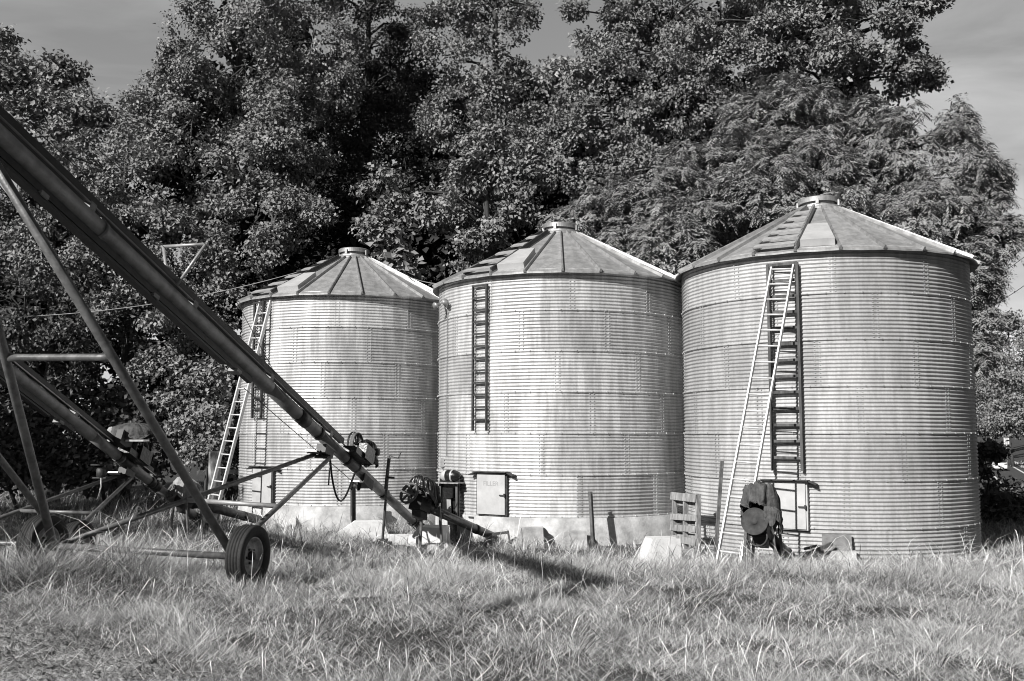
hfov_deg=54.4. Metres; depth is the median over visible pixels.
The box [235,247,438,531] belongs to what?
grain bin
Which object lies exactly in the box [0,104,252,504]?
broadleaf tree
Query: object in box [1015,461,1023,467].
roadside grass
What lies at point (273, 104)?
broadleaf tree
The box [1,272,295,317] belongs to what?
overhead wire
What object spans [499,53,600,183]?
broadleaf tree
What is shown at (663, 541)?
concrete block
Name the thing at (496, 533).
scrap lumber
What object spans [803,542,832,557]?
scrap lumber
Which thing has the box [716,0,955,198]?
broadleaf tree
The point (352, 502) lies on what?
metal stake
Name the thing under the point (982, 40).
sky
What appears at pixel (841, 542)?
metal plate
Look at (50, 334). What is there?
broadleaf tree
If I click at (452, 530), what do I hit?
angle iron
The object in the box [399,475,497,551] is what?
unloading auger
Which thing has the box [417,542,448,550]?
concrete block
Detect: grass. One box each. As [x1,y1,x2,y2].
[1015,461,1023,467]
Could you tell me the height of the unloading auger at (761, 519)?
1.617 m
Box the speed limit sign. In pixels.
[1004,438,1008,467]
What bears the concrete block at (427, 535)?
on the ground at (14, 641)
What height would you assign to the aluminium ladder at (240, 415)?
5.446 m
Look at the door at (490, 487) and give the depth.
19.73 m
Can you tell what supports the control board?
on the ground at (14, 641)
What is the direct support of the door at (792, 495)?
in the grain bin at (871, 429)
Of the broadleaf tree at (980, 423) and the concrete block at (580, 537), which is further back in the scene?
the broadleaf tree at (980, 423)
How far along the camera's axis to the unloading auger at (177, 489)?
21.36 m
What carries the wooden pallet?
on the ground at (14, 641)
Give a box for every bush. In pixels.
[151,352,237,498]
[977,437,1014,511]
[979,475,1023,497]
[979,483,1023,526]
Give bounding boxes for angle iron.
[450,510,454,543]
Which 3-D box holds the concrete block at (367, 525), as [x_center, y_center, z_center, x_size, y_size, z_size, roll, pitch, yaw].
[-3.200,3.962,20.698,1.416,0.431,0.500,1,-5,-6]
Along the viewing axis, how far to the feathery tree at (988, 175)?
25.89 m
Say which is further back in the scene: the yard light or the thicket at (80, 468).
the thicket at (80, 468)
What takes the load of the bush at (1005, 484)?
on the ground at (14, 641)
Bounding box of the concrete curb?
[819,550,856,563]
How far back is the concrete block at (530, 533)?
18.99 m
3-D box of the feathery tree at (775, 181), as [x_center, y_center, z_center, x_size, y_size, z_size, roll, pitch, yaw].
[7.102,-1.485,27.132,5.483,12.904,5.009,0,-5,0]
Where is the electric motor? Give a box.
[440,469,460,481]
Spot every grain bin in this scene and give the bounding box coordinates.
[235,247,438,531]
[432,222,685,546]
[673,195,986,562]
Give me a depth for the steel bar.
17.00 m
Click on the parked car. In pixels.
(1003, 464)
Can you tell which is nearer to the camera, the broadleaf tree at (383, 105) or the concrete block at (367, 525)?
the concrete block at (367, 525)
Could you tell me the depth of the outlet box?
21.09 m
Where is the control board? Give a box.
[436,478,464,541]
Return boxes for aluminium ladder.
[200,297,271,533]
[716,264,794,562]
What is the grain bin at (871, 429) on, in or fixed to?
on the ground at (14, 641)
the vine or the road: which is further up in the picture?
the vine
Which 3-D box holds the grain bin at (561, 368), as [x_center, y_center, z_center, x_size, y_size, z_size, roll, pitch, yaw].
[1.100,0.954,22.328,5.864,7.245,5.864,0,-5,0]
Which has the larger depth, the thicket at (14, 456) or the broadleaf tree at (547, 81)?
the broadleaf tree at (547, 81)
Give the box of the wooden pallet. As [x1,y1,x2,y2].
[670,492,700,555]
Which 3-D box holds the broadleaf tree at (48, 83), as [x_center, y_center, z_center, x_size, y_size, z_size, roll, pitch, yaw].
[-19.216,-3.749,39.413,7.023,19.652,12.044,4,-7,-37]
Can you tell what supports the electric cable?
attached to the grain bin at (561, 368)
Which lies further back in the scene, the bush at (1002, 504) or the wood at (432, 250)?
the wood at (432, 250)
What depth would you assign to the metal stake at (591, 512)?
18.89 m
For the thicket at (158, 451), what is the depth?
27.36 m
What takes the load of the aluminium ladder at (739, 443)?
on the ground at (14, 641)
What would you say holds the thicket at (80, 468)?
on the ground at (14, 641)
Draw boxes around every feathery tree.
[536,138,736,274]
[675,70,875,253]
[814,89,1023,381]
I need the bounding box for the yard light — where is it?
[432,299,448,313]
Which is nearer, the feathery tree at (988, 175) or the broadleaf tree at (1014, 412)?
the feathery tree at (988, 175)
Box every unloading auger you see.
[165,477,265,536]
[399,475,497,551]
[740,479,796,565]
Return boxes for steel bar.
[714,461,723,557]
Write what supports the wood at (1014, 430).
on the ground at (14, 641)
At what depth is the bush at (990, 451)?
25.03 m
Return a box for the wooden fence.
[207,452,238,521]
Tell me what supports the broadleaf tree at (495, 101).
on the ground at (14, 641)
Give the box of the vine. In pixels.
[363,217,427,280]
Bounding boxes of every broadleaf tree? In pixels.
[0,23,136,488]
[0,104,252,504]
[0,189,172,504]
[109,0,373,499]
[126,188,343,506]
[286,0,479,225]
[348,122,547,277]
[407,0,552,255]
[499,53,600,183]
[536,0,786,264]
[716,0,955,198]
[974,373,1005,441]
[976,307,1023,465]
[978,366,1023,466]
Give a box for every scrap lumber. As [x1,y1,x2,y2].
[482,530,510,545]
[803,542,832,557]
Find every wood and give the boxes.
[0,0,941,450]
[975,367,1023,439]
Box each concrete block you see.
[331,520,389,541]
[373,534,412,544]
[406,524,450,546]
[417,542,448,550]
[515,526,544,547]
[560,530,586,549]
[636,536,681,563]
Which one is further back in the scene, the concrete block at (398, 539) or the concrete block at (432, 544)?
the concrete block at (398, 539)
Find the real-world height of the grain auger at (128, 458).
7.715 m
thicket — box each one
[0,389,78,509]
[22,371,176,510]
[124,380,240,489]
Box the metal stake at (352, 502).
[350,488,355,522]
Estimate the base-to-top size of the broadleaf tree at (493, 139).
11.932 m
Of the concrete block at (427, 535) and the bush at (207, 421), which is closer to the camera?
the concrete block at (427, 535)
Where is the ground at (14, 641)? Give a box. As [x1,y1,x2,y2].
[0,435,1023,680]
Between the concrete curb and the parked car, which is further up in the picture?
the parked car
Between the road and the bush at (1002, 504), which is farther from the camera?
the road
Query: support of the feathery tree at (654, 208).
on the ground at (14, 641)
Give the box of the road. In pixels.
[980,460,1023,503]
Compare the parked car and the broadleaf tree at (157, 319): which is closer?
the broadleaf tree at (157, 319)
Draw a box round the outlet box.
[439,458,443,467]
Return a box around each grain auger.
[0,63,424,585]
[0,351,209,557]
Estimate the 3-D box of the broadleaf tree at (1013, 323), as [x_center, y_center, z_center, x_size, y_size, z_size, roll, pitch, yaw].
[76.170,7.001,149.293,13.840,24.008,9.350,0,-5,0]
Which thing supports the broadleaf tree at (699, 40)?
on the ground at (14, 641)
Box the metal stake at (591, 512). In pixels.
[588,491,594,547]
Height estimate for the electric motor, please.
0.274 m
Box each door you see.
[252,468,271,502]
[477,473,504,514]
[765,481,805,528]
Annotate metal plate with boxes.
[822,534,851,550]
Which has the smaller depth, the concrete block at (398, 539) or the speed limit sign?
the concrete block at (398, 539)
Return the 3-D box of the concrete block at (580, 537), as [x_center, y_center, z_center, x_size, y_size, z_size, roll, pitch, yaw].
[1.160,3.828,18.977,0.544,0.411,0.350,0,-5,0]
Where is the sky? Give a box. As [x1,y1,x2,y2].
[0,0,1023,434]
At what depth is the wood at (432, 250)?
38.04 m
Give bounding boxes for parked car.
[992,460,1007,470]
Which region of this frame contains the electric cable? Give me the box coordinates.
[446,308,447,455]
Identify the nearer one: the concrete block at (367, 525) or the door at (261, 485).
the concrete block at (367, 525)

